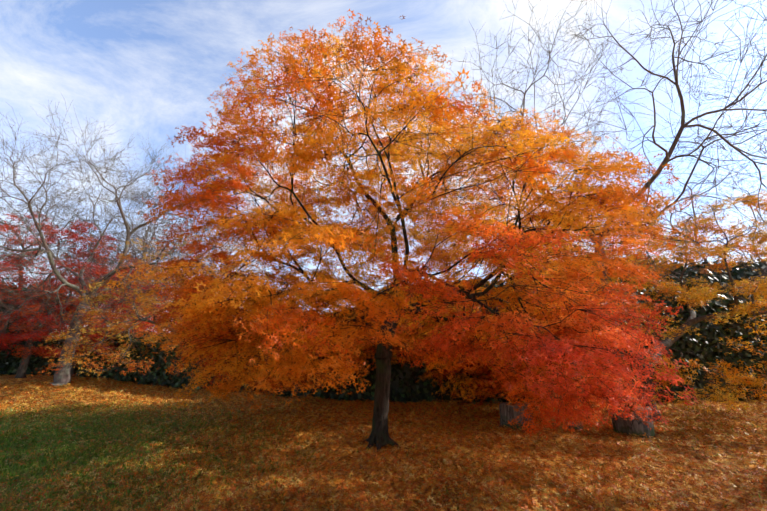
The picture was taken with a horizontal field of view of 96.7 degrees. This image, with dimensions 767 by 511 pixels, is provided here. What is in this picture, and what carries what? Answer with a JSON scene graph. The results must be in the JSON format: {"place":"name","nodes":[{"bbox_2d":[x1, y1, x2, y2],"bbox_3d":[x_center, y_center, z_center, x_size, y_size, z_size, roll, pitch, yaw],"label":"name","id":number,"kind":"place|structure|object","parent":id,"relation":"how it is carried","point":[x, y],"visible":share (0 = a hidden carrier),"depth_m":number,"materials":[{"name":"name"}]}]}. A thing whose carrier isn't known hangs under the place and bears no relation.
{"place":"outdoors","nodes":[
{"label":"outdoors","id":0,"kind":"place"},
{"bbox_2d":[0,283,70,336],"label":"evergreen tree","id":1,"kind":"object","parent":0,"point":[2,310],"depth_m":17.26,"materials":[{"name":"plant"}]},
{"bbox_2d":[26,256,173,333],"bbox_3d":[-15.961,3.210,20.495,8.385,6.795,7.546,0,-14,-2],"label":"maple tree","id":2,"kind":"object","parent":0,"point":[118,304],"depth_m":19.85,"materials":[{"name":"orange plant"}]},
{"bbox_2d":[27,230,281,384],"bbox_3d":[-7.206,1.915,12.357,7.508,5.566,7.082,0,-14,-2],"label":"orange maple tree","id":3,"kind":"object","parent":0,"point":[112,326],"depth_m":10.89,"materials":[{"name":"plant"}]},
{"bbox_2d":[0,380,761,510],"bbox_3d":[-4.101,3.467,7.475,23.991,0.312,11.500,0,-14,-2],"label":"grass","id":4,"kind":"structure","parent":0,"point":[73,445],"depth_m":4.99,"materials":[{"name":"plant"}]},
{"bbox_2d":[0,374,766,510],"bbox_3d":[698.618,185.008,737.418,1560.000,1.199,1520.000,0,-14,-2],"label":"ground","id":5,"kind":"structure","parent":0,"point":[351,499],"depth_m":4.68,"materials":[{"name":"brown plant"}]},
{"bbox_2d":[0,168,154,349],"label":"cherry tree","id":6,"kind":"object","parent":5,"relation":"on","point":[29,292],"visible":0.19,"depth_m":15.68,"materials":[{"name":"brown plant"}]},
{"bbox_2d":[0,267,164,375],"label":"maple tree","id":7,"kind":"object","parent":5,"relation":"on","point":[5,338],"depth_m":13.63,"materials":[{"name":"red plant"}]},
{"bbox_2d":[0,211,171,377],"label":"maple tree","id":8,"kind":"object","parent":5,"relation":"on","point":[7,265],"depth_m":13.95,"materials":[{"name":"red plant"}]},
{"bbox_2d":[0,100,243,385],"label":"cherry tree","id":9,"kind":"object","parent":5,"relation":"on","point":[62,377],"visible":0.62,"depth_m":11.95,"materials":[{"name":"grey plant"}]},
{"bbox_2d":[63,220,217,325],"bbox_3d":[-17.924,2.572,25.529,11.490,10.492,11.244,0,-14,-2],"label":"cherry tree","id":10,"kind":"object","parent":5,"relation":"on","point":[135,249],"visible":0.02,"depth_m":24.85,"materials":[{"name":"brown plant"}]},
{"bbox_2d":[56,175,284,333],"bbox_3d":[-10.038,0.773,17.693,10.747,10.228,10.740,0,-14,-2],"label":"cherry tree","id":11,"kind":"object","parent":5,"relation":"on","point":[135,240],"visible":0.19,"depth_m":15.69,"materials":[{"name":"brown plant"}]},
{"bbox_2d":[0,278,766,403],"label":"hedge","id":12,"kind":"object","parent":5,"relation":"on","point":[12,360],"depth_m":9.62,"materials":[{"name":"plant"}]},
{"bbox_2d":[100,9,707,451],"bbox_3d":[0.258,-0.616,6.629,9.580,7.743,8.649,0,-14,-2],"label":"maple tree","id":13,"kind":"object","parent":5,"relation":"on","point":[194,297],"depth_m":3.88,"materials":[{"name":"orange plant"}]},
{"bbox_2d":[491,401,540,432],"bbox_3d":[2.481,2.971,6.367,0.941,0.490,0.930,0,-14,-2],"label":"log stump","id":14,"kind":"object","parent":5,"relation":"on","point":[507,412],"depth_m":6.19,"materials":[{"name":"grey wood"}]},
{"bbox_2d":[490,266,593,290],"bbox_3d":[6.814,2.720,14.394,5.741,4.849,5.192,0,-14,-2],"label":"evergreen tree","id":15,"kind":"object","parent":5,"relation":"on","point":[502,283],"visible":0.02,"depth_m":13.72,"materials":[{"name":"green plant"}]},
{"bbox_2d":[408,0,766,398],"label":"bare tree","id":16,"kind":"object","parent":5,"relation":"on","point":[685,125],"visible":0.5,"depth_m":8.08,"materials":[{"name":"plant"}]},
{"bbox_2d":[528,255,680,291],"bbox_3d":[9.494,2.534,15.281,6.345,5.620,6.634,0,-14,-2],"label":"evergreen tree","id":17,"kind":"object","parent":5,"relation":"on","point":[629,277],"depth_m":13.07,"materials":[{"name":"green plant"}]},
{"bbox_2d":[605,403,668,440],"bbox_3d":[4.421,2.911,6.054,1.001,0.559,1.024,0,-14,-2],"label":"log stump","id":18,"kind":"object","parent":5,"relation":"on","point":[632,426],"depth_m":5.76,"materials":[{"name":"grey wood"}]},
{"bbox_2d":[531,188,766,421],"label":"yellow maple tree","id":19,"kind":"object","parent":5,"relation":"on","point":[719,250],"depth_m":7.87,"materials":[{"name":"plant"}]},
{"bbox_2d":[592,119,766,295],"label":"bare tree","id":20,"kind":"object","parent":5,"relation":"on","point":[721,274],"visible":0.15,"depth_m":13.56,"materials":[{"name":"plant"}]},
{"bbox_2d":[0,0,766,335],"label":"sky","id":21,"kind":"structure","parent":0,"point":[149,68],"materials":[{"name":"blue"}]},
{"bbox_2d":[560,421,589,432],"bbox_3d":[3.547,3.161,6.341,0.569,0.201,0.531,0,-14,-2],"label":"rock","id":22,"kind":"object","parent":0,"point":[579,428],"depth_m":6.21,"materials":[{"name":"stone"}]},
{"bbox_2d":[598,256,751,301],"bbox_3d":[11.829,2.681,15.084,6.748,5.214,6.460,0,-14,-2],"label":"evergreen tree","id":23,"kind":"object","parent":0,"point":[704,275],"depth_m":13.11,"materials":[{"name":"green plant"}]},
{"bbox_2d":[682,260,766,300],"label":"evergreen tree","id":24,"kind":"object","parent":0,"point":[735,270],"depth_m":14.35,"materials":[{"name":"green plant"}]},
{"bbox_2d":[737,257,766,296],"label":"evergreen tree","id":25,"kind":"object","parent":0,"point":[759,262],"depth_m":15.49,"materials":[{"name":"green plant"}]}
]}

